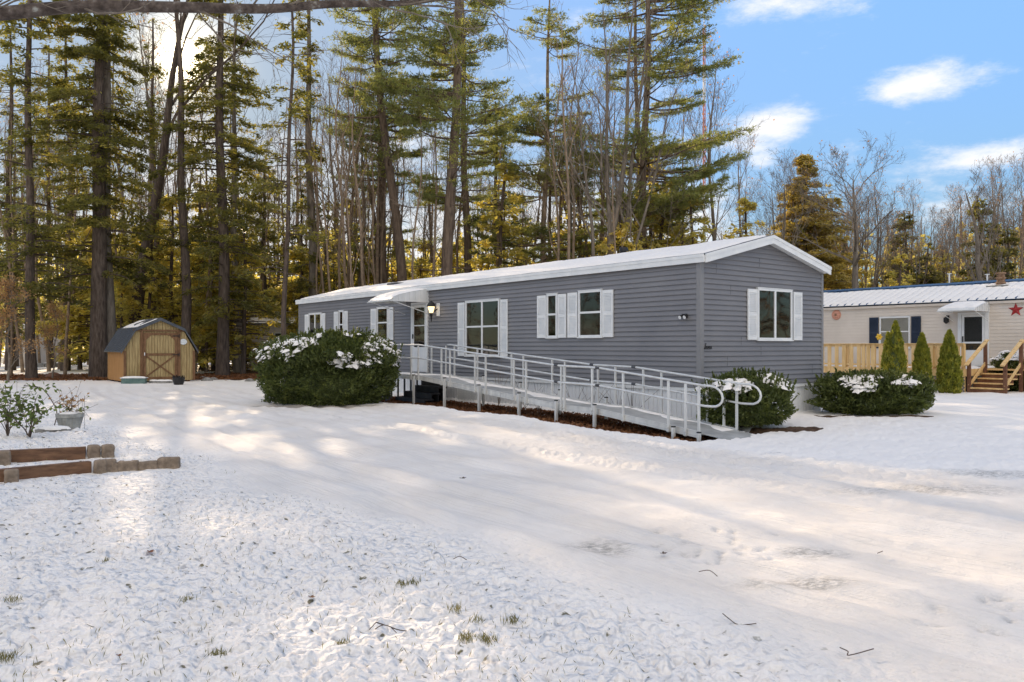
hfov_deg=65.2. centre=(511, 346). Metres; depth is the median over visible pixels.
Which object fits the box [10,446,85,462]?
landscape timber
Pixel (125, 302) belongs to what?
understory tree
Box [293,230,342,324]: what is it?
understory tree
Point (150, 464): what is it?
edging stone
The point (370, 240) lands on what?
sapling
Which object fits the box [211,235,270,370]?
understory tree
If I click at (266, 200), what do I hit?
bare tree
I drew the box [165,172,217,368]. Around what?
hemlock tree
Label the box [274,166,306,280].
sapling
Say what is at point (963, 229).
bare tree
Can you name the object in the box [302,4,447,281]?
pine tree
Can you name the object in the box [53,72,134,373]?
sapling
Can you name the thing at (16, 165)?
hemlock tree
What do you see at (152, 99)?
hemlock tree
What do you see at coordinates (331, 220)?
sapling
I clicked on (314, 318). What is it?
window
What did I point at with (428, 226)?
bare tree
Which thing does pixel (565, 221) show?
understory tree
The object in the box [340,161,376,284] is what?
sapling
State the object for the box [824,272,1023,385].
neighbour home
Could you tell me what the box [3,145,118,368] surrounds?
bare tree
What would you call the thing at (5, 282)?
beech sapling
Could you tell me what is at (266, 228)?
sapling
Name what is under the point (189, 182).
bare tree
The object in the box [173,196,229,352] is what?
understory tree
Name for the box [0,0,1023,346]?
sky
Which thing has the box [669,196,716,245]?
understory tree
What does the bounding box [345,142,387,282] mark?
sapling
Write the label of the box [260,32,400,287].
bare tree
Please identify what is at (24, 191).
bare tree
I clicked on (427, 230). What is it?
sapling
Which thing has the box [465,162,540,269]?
understory tree
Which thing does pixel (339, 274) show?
sapling
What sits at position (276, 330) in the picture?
distant house
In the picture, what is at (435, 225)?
sapling
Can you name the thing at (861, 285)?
understory tree
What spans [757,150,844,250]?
bare tree
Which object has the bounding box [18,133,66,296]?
bare tree
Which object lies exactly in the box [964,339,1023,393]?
deck stairs
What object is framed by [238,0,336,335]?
hemlock tree
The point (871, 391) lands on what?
spreading yew
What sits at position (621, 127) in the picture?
bare tree
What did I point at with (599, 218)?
young pine
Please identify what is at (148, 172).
bare tree
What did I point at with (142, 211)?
hemlock tree
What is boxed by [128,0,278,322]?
deciduous tree
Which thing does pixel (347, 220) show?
sapling
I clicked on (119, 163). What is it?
sapling
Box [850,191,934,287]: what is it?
bare tree
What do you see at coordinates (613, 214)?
sapling
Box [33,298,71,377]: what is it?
beech sapling
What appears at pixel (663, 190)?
bare tree
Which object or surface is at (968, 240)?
bare tree
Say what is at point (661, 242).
understory tree
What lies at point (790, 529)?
ground
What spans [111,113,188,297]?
bare tree
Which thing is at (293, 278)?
understory tree
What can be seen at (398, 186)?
bare tree
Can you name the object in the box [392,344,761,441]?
wheelchair ramp
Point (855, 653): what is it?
fallen twig
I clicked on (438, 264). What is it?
understory tree
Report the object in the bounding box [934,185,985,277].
bare tree
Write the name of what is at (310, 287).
hemlock tree
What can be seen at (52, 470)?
landscape timber
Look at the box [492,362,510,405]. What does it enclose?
dry shrub
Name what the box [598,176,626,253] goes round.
bare tree
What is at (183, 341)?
oval plaque
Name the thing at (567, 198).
sapling
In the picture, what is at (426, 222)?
bare tree
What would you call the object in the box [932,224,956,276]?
bare tree
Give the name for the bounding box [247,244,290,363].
understory tree
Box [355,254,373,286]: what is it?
understory tree
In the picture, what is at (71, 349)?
understory tree
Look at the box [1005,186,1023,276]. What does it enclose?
bare tree
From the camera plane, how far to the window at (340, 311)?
26.93 m
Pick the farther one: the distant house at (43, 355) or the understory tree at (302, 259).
the distant house at (43, 355)
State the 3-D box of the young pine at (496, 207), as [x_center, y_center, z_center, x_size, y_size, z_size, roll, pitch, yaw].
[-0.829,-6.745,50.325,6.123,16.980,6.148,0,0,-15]
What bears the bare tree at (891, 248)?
on the ground
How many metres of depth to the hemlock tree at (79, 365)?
47.90 m
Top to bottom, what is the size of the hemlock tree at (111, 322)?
24.309 m
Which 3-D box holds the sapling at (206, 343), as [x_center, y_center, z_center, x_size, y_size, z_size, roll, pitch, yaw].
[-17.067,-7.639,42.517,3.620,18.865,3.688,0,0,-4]
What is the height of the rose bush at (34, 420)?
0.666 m
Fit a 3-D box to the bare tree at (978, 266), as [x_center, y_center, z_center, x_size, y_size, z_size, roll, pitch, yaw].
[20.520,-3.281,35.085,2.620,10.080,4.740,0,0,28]
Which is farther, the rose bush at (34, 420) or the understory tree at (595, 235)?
the understory tree at (595, 235)
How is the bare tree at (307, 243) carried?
on the ground
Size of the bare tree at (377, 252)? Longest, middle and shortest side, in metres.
17.928 x 8.775 x 5.934 m
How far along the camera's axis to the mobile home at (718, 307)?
17.11 m
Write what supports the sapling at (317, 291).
on the ground
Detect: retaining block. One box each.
[0,450,10,465]
[4,469,18,482]
[87,444,100,458]
[93,459,106,473]
[101,444,114,457]
[105,458,116,471]
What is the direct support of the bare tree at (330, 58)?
on the ground
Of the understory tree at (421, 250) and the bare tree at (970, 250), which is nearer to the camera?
the bare tree at (970, 250)
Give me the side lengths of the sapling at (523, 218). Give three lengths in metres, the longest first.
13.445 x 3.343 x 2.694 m
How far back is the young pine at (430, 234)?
61.38 m
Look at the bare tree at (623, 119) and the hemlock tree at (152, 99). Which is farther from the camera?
the bare tree at (623, 119)
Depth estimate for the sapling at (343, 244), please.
39.59 m
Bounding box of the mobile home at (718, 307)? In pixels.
[295,235,831,420]
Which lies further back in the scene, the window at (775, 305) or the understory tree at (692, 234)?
the understory tree at (692, 234)
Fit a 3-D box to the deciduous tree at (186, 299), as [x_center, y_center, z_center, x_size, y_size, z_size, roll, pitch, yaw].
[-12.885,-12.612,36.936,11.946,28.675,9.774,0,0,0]
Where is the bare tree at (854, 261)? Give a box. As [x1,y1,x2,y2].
[766,129,910,288]
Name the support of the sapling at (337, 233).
on the ground
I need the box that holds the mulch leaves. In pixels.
[379,396,753,441]
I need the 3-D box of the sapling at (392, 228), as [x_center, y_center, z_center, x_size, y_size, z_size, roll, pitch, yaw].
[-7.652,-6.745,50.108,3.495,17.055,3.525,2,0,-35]
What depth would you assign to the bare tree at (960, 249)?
57.75 m
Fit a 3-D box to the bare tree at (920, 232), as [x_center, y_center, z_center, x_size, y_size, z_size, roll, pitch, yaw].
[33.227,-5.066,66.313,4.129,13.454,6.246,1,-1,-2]
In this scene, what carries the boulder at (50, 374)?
on the ground
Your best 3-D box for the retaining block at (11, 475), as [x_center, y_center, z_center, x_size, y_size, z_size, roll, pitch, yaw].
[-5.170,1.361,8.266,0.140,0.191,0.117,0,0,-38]
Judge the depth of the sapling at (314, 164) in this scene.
53.39 m
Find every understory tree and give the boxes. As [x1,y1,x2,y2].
[35,225,130,361]
[50,209,128,364]
[113,224,202,361]
[114,273,142,328]
[115,227,181,325]
[130,194,210,357]
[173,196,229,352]
[178,233,261,370]
[191,229,280,373]
[191,253,263,368]
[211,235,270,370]
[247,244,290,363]
[267,243,330,335]
[288,254,307,308]
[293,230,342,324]
[318,264,343,293]
[320,226,356,284]
[331,199,372,286]
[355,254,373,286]
[387,264,415,282]
[389,239,414,279]
[407,256,431,278]
[409,240,436,278]
[427,242,463,277]
[453,236,477,273]
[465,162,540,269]
[475,252,493,270]
[546,193,596,259]
[582,233,599,257]
[595,215,646,255]
[617,177,688,250]
[630,158,676,250]
[666,233,696,245]
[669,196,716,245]
[722,196,765,238]
[859,281,864,287]
[884,253,915,285]
[931,253,960,282]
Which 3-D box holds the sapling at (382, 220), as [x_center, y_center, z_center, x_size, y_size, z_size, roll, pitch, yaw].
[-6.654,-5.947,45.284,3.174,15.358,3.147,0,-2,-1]
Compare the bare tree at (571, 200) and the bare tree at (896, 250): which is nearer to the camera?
the bare tree at (571, 200)
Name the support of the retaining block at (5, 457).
on the ground
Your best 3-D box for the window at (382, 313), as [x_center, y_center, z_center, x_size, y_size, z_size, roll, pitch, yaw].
[-3.991,-0.697,24.654,0.074,1.038,0.732,0,0,-38]
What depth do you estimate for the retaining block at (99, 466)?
8.89 m
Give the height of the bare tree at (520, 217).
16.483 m
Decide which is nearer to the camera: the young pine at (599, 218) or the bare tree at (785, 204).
the bare tree at (785, 204)
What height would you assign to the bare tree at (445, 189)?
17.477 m
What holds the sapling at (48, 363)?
on the ground
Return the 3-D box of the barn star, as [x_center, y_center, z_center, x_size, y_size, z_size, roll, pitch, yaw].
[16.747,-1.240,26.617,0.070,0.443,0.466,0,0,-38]
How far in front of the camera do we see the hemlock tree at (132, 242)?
49.90 m
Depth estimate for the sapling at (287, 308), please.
49.54 m
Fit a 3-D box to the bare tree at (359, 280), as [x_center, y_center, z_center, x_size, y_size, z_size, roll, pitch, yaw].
[-10.550,-8.774,50.515,9.785,21.078,6.469,1,0,22]
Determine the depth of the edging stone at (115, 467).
8.98 m
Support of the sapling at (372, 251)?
on the ground
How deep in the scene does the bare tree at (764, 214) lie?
53.75 m
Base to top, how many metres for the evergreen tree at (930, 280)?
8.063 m
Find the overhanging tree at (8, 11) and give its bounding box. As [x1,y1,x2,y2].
[0,0,550,96]
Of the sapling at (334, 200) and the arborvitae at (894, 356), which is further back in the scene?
the sapling at (334, 200)
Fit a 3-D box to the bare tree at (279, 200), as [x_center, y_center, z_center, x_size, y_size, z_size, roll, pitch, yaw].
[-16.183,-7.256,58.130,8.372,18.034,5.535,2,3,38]
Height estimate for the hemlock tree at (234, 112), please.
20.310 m
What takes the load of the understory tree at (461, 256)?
on the ground
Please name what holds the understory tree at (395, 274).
on the ground
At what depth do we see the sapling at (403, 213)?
50.79 m
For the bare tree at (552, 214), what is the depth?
58.45 m
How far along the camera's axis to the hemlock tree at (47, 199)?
51.84 m
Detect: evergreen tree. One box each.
[71,281,88,365]
[786,222,808,250]
[824,240,851,289]
[867,270,887,287]
[880,208,929,284]
[903,241,945,284]
[951,194,1016,282]
[990,226,1023,279]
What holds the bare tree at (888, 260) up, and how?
on the ground
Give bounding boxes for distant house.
[5,324,72,365]
[246,311,298,369]
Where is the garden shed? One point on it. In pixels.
(153, 348)
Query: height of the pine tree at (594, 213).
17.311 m
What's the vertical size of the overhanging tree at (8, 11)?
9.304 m
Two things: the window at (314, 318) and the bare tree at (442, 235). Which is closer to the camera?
the window at (314, 318)
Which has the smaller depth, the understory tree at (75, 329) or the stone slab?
the stone slab
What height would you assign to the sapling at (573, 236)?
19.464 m
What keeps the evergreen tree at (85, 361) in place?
on the ground
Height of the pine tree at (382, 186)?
27.304 m
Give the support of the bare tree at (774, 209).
on the ground
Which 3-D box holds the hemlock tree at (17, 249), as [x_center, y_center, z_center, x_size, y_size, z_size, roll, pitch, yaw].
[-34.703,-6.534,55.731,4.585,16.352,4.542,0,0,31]
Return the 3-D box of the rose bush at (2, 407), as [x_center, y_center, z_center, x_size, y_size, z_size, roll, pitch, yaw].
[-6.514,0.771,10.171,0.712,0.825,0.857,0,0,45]
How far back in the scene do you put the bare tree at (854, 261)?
40.92 m
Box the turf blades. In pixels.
[0,431,634,681]
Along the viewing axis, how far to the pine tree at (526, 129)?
45.14 m
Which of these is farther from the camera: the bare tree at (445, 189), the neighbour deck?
the bare tree at (445, 189)
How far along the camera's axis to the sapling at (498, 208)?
44.95 m
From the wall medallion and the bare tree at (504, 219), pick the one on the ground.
the bare tree at (504, 219)
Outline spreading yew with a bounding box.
[803,367,939,415]
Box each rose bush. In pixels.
[0,380,38,435]
[0,387,63,437]
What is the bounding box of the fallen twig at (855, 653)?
[839,647,873,655]
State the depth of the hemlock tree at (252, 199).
48.15 m
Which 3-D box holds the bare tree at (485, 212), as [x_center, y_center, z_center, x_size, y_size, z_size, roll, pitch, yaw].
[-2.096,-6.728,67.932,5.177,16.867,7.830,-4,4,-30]
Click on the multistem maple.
(628, 207)
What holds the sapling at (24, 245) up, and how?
on the ground
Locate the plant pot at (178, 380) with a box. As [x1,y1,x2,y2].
[172,375,184,384]
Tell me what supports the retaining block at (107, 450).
on the ground
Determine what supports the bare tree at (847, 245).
on the ground
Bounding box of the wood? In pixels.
[0,208,1023,359]
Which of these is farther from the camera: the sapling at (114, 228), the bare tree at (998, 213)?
the bare tree at (998, 213)
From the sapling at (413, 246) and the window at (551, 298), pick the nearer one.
the window at (551, 298)
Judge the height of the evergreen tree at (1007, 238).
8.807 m
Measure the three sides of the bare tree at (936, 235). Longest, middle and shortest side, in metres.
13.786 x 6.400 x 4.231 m
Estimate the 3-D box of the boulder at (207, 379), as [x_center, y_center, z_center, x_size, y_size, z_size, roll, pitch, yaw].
[-12.382,1.350,32.494,0.520,0.200,0.399,0,0,0]
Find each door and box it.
[143,333,179,378]
[412,304,425,371]
[962,314,984,365]
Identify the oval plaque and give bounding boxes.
[181,339,186,344]
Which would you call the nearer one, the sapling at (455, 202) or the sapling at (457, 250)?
the sapling at (457, 250)
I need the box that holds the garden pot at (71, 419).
[48,381,94,428]
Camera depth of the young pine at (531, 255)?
49.96 m
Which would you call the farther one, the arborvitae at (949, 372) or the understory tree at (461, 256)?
the understory tree at (461, 256)
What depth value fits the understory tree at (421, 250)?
61.68 m
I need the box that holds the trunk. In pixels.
[703,28,705,241]
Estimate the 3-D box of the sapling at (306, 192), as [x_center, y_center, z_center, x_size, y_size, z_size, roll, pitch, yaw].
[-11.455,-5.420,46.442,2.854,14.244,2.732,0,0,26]
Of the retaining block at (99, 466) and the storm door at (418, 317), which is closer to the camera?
the retaining block at (99, 466)
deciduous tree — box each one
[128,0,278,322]
[173,0,300,337]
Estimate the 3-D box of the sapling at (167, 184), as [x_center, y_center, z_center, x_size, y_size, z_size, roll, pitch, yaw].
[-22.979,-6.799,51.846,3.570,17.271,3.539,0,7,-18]
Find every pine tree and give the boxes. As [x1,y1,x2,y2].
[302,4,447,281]
[323,7,434,283]
[355,0,536,275]
[398,0,531,273]
[467,0,606,265]
[533,95,606,261]
[544,0,760,249]
[575,0,702,239]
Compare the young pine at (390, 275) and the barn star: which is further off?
the young pine at (390, 275)
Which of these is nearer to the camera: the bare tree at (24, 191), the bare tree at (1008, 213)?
the bare tree at (1008, 213)
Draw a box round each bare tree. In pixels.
[0,97,52,363]
[1,15,177,323]
[1,144,63,234]
[3,71,82,327]
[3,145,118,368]
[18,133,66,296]
[57,166,91,364]
[90,0,215,279]
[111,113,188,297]
[113,69,215,286]
[114,109,191,226]
[131,41,291,219]
[147,170,216,260]
[226,78,389,260]
[237,155,284,277]
[239,172,295,299]
[240,130,319,296]
[257,37,390,233]
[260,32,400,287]
[278,161,325,247]
[287,45,421,286]
[292,76,431,283]
[348,72,424,277]
[367,121,485,272]
[405,111,489,259]
[408,164,459,274]
[408,199,443,273]
[415,192,480,273]
[454,118,531,266]
[469,167,511,259]
[471,166,520,265]
[506,171,541,260]
[512,158,575,264]
[513,54,638,255]
[517,192,564,261]
[528,114,625,249]
[552,66,626,258]
[559,57,668,193]
[569,99,709,236]
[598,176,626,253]
[624,130,675,241]
[660,20,776,240]
[660,86,771,241]
[701,129,779,239]
[715,182,775,239]
[743,169,778,235]
[746,146,826,245]
[756,181,812,250]
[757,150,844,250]
[765,189,792,231]
[766,129,910,288]
[817,182,881,289]
[819,206,877,288]
[831,183,910,287]
[837,177,898,284]
[839,154,924,286]
[841,200,885,267]
[847,202,907,277]
[848,180,959,286]
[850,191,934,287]
[868,192,913,286]
[871,207,925,286]
[873,226,915,285]
[877,210,944,286]
[878,195,953,284]
[879,214,924,285]
[896,206,929,264]
[898,205,966,281]
[905,182,976,278]
[910,205,964,276]
[913,211,952,273]
[919,188,971,282]
[924,217,960,282]
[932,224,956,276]
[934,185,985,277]
[934,205,1005,279]
[944,154,1022,279]
[944,190,999,280]
[944,211,1023,276]
[947,161,1014,280]
[948,192,1023,278]
[949,149,1023,278]
[954,219,1014,280]
[955,164,1023,275]
[980,157,1020,271]
[982,159,1023,278]
[1002,193,1023,271]
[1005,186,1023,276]
[1011,220,1023,270]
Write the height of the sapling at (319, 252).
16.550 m
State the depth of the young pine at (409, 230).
49.55 m
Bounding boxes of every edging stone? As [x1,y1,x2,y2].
[112,463,117,471]
[117,460,138,471]
[138,460,157,470]
[157,456,180,468]
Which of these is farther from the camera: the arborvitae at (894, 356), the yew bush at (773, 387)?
the arborvitae at (894, 356)
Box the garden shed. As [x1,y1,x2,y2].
[104,318,198,381]
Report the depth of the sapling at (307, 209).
52.50 m
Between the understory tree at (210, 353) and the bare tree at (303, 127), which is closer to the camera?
the understory tree at (210, 353)
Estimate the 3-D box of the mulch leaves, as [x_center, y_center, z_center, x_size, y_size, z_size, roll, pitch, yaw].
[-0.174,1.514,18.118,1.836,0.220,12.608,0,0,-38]
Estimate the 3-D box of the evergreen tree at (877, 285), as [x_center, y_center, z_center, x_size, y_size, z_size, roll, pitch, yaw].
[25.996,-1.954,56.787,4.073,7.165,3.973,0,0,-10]
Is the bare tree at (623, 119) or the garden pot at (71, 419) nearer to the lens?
the garden pot at (71, 419)
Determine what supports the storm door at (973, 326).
in the neighbour home at (972, 315)
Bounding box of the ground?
[0,347,1023,681]
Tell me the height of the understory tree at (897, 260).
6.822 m
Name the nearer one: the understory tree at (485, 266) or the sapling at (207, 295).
the sapling at (207, 295)
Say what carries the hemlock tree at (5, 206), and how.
on the ground
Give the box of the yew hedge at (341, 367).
[248,326,404,405]
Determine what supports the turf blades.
on the ground
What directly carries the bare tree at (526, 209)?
on the ground
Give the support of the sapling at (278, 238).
on the ground
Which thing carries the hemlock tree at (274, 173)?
on the ground
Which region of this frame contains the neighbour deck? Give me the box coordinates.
[824,343,1000,391]
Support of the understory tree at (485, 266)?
on the ground
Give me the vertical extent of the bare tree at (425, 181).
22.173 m
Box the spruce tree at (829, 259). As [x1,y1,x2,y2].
[767,154,871,289]
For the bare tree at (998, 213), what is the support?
on the ground
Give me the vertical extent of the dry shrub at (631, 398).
0.730 m
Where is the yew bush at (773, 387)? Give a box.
[691,366,799,427]
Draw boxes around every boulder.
[45,372,60,376]
[201,377,212,380]
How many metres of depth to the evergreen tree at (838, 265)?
53.91 m
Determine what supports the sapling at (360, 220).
on the ground
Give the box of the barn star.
[1009,303,1022,315]
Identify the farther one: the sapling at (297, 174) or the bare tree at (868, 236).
the bare tree at (868, 236)
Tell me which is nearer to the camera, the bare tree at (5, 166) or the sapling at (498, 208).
the sapling at (498, 208)
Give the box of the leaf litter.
[0,372,260,380]
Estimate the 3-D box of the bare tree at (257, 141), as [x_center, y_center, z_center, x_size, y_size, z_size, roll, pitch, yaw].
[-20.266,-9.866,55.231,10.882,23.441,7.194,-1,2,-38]
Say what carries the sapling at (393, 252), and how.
on the ground
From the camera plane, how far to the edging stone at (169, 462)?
9.19 m
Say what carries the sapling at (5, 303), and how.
on the ground
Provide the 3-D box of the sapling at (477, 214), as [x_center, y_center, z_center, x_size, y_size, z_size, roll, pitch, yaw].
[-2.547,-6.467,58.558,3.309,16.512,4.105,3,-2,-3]
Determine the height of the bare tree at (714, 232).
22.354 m
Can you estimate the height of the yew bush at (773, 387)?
1.120 m
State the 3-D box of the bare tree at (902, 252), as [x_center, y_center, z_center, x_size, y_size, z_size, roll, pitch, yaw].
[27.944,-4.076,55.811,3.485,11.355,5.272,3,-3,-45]
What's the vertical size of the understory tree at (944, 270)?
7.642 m
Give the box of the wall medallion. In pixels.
[832,310,840,319]
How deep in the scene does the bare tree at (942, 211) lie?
50.32 m
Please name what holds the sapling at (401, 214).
on the ground
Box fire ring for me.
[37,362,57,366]
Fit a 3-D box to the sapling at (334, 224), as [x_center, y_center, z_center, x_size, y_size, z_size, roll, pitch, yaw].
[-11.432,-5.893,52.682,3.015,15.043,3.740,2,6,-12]
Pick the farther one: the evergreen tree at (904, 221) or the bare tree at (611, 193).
the bare tree at (611, 193)
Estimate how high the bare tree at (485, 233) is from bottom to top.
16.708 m
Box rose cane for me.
[25,380,60,424]
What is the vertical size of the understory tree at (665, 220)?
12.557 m
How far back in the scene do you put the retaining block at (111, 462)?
8.96 m
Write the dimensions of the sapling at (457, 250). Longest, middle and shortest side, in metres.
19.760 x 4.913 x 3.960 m
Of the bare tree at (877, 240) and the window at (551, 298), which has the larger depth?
the bare tree at (877, 240)
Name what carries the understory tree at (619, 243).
on the ground
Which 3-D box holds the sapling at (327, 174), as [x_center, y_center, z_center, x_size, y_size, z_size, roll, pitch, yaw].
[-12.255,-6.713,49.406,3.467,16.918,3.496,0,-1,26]
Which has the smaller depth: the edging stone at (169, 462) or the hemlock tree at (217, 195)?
the edging stone at (169, 462)
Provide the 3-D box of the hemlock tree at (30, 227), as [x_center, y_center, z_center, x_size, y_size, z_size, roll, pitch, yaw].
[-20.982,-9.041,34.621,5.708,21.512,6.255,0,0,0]
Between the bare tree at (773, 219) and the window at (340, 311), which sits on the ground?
the bare tree at (773, 219)
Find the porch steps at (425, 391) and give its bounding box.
[372,378,473,402]
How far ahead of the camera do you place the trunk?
149.93 m
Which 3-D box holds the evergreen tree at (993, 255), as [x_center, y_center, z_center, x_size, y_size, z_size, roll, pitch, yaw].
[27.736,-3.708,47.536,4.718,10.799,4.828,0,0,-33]
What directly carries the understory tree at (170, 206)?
on the ground
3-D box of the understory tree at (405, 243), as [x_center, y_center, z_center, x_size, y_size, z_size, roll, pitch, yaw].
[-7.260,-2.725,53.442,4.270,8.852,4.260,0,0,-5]
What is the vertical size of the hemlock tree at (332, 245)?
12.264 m
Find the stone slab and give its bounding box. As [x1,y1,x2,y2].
[35,425,71,432]
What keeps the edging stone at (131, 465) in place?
on the ground
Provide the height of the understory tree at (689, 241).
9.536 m
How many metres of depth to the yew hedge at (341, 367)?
18.92 m
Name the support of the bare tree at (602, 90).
on the ground
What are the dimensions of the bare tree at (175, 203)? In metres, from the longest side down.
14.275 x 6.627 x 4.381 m
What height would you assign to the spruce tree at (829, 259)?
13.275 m
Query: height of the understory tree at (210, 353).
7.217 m
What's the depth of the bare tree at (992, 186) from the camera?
47.68 m
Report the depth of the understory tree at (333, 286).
44.21 m
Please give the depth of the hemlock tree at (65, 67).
45.95 m
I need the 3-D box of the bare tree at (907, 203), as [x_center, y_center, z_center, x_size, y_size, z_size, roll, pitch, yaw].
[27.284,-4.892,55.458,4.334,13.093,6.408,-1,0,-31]
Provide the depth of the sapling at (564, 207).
50.77 m
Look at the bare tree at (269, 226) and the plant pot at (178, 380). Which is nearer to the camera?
the plant pot at (178, 380)
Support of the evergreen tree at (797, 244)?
on the ground
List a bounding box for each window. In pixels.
[308,312,321,333]
[338,310,343,331]
[376,306,388,339]
[464,298,500,356]
[545,293,558,338]
[577,289,603,337]
[756,287,793,340]
[880,316,910,348]
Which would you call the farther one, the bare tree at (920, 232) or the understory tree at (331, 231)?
the bare tree at (920, 232)
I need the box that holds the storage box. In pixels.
[121,376,147,383]
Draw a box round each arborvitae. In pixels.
[879,319,907,373]
[911,332,933,379]
[934,329,964,393]
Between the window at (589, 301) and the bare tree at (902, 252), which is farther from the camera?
the bare tree at (902, 252)
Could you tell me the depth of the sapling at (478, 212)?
56.38 m
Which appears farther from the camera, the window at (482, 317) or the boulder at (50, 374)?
the boulder at (50, 374)
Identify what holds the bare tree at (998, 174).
on the ground
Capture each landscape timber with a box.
[0,461,91,481]
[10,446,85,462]
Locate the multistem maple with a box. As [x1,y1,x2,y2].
[526,0,702,256]
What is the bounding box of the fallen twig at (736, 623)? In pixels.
[722,613,755,624]
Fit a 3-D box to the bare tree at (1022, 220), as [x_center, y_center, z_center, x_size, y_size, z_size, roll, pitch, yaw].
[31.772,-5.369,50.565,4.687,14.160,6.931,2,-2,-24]
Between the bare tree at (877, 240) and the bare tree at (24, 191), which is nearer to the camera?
the bare tree at (877, 240)
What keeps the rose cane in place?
on the ground
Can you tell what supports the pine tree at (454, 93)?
on the ground
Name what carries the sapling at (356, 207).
on the ground
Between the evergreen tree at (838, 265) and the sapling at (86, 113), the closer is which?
the sapling at (86, 113)
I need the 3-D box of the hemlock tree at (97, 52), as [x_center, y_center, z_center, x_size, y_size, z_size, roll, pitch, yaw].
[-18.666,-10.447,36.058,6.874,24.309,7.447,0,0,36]
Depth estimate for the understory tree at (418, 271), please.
49.76 m
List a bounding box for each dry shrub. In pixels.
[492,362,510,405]
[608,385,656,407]
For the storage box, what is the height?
0.298 m
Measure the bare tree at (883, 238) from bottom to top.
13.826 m
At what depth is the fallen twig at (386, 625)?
3.89 m
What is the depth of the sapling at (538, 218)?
52.24 m
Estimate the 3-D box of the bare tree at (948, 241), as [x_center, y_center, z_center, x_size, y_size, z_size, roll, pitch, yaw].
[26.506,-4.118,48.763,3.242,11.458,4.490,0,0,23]
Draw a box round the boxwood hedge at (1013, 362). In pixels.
[988,349,1023,390]
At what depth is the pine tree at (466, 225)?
47.71 m
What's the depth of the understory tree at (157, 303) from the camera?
41.20 m
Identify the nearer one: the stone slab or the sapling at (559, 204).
the stone slab
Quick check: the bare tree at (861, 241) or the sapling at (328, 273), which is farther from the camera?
the bare tree at (861, 241)
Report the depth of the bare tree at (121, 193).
46.62 m
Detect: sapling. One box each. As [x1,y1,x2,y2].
[0,67,24,372]
[0,96,25,375]
[0,129,40,366]
[0,271,40,381]
[2,156,42,362]
[3,148,45,268]
[8,52,66,371]
[20,70,74,370]
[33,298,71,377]
[51,45,125,195]
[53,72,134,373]
[84,109,120,326]
[91,78,146,217]
[133,103,187,266]
[133,107,176,235]
[160,35,211,371]
[187,76,239,372]
[253,145,296,293]
[255,112,298,288]
[261,90,304,310]
[266,192,294,298]
[269,99,327,256]
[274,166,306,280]
[276,144,339,252]
[283,65,344,293]
[284,162,326,232]
[291,83,335,254]
[293,77,356,291]
[297,151,339,294]
[298,63,377,289]
[304,104,346,283]
[305,191,339,259]
[308,24,381,287]
[317,45,390,285]
[317,139,357,287]
[319,149,349,283]
[320,127,384,285]
[321,150,347,286]
[324,103,397,287]
[327,107,398,284]
[327,170,348,285]
[329,119,381,285]
[332,97,390,279]
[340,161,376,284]
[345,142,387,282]
[354,198,374,281]
[363,125,417,281]
[366,108,417,252]
[370,84,450,279]
[372,124,419,283]
[386,180,408,281]
[390,97,431,220]
[411,67,486,273]
[415,68,487,276]
[418,170,443,275]
[434,160,472,271]
[456,168,493,269]
[461,137,491,269]
[468,87,517,268]
[489,151,540,260]
[513,0,590,259]
[519,37,581,260]
[527,97,583,259]
[532,176,555,261]
[534,85,578,245]
[548,23,615,258]
[559,98,609,257]
[576,66,629,255]
[587,109,659,253]
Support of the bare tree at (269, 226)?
on the ground
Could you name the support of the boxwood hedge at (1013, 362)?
on the ground
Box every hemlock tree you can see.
[0,0,92,377]
[0,34,59,369]
[0,140,54,366]
[0,186,24,324]
[1,44,78,367]
[8,0,193,376]
[14,36,116,370]
[48,173,89,369]
[50,13,163,343]
[124,207,139,295]
[125,194,147,318]
[128,18,178,316]
[147,0,293,375]
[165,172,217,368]
[187,1,274,372]
[230,191,264,369]
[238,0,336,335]
[240,159,299,318]
[257,169,294,299]
[280,167,319,302]
[282,0,339,296]
[321,198,344,287]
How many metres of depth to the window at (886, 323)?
29.71 m
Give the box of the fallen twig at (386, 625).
[369,622,406,632]
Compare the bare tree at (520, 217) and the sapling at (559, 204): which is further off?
the bare tree at (520, 217)
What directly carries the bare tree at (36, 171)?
on the ground
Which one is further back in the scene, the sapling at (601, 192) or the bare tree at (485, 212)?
the bare tree at (485, 212)
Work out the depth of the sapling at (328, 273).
40.02 m
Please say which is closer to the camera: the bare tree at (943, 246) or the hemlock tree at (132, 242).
the hemlock tree at (132, 242)
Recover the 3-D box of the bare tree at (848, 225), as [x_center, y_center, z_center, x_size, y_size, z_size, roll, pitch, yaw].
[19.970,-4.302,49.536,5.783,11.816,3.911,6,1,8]
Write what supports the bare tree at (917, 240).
on the ground
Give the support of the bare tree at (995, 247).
on the ground
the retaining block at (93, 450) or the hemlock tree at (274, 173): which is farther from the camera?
the hemlock tree at (274, 173)
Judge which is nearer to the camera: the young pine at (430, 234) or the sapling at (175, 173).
the sapling at (175, 173)
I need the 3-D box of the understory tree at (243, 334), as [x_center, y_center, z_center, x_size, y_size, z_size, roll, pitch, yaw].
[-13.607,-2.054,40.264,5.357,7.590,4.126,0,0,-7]
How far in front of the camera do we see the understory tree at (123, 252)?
44.90 m
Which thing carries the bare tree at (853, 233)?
on the ground
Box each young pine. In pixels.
[337,160,420,286]
[348,194,392,281]
[404,171,462,279]
[454,101,547,272]
[510,149,567,266]
[526,166,577,254]
[593,210,606,254]
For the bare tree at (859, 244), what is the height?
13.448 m
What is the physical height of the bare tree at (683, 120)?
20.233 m
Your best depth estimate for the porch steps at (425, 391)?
21.20 m
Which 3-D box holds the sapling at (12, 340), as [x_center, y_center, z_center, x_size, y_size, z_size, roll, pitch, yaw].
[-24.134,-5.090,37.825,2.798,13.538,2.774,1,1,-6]
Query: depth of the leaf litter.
35.04 m
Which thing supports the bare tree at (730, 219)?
on the ground

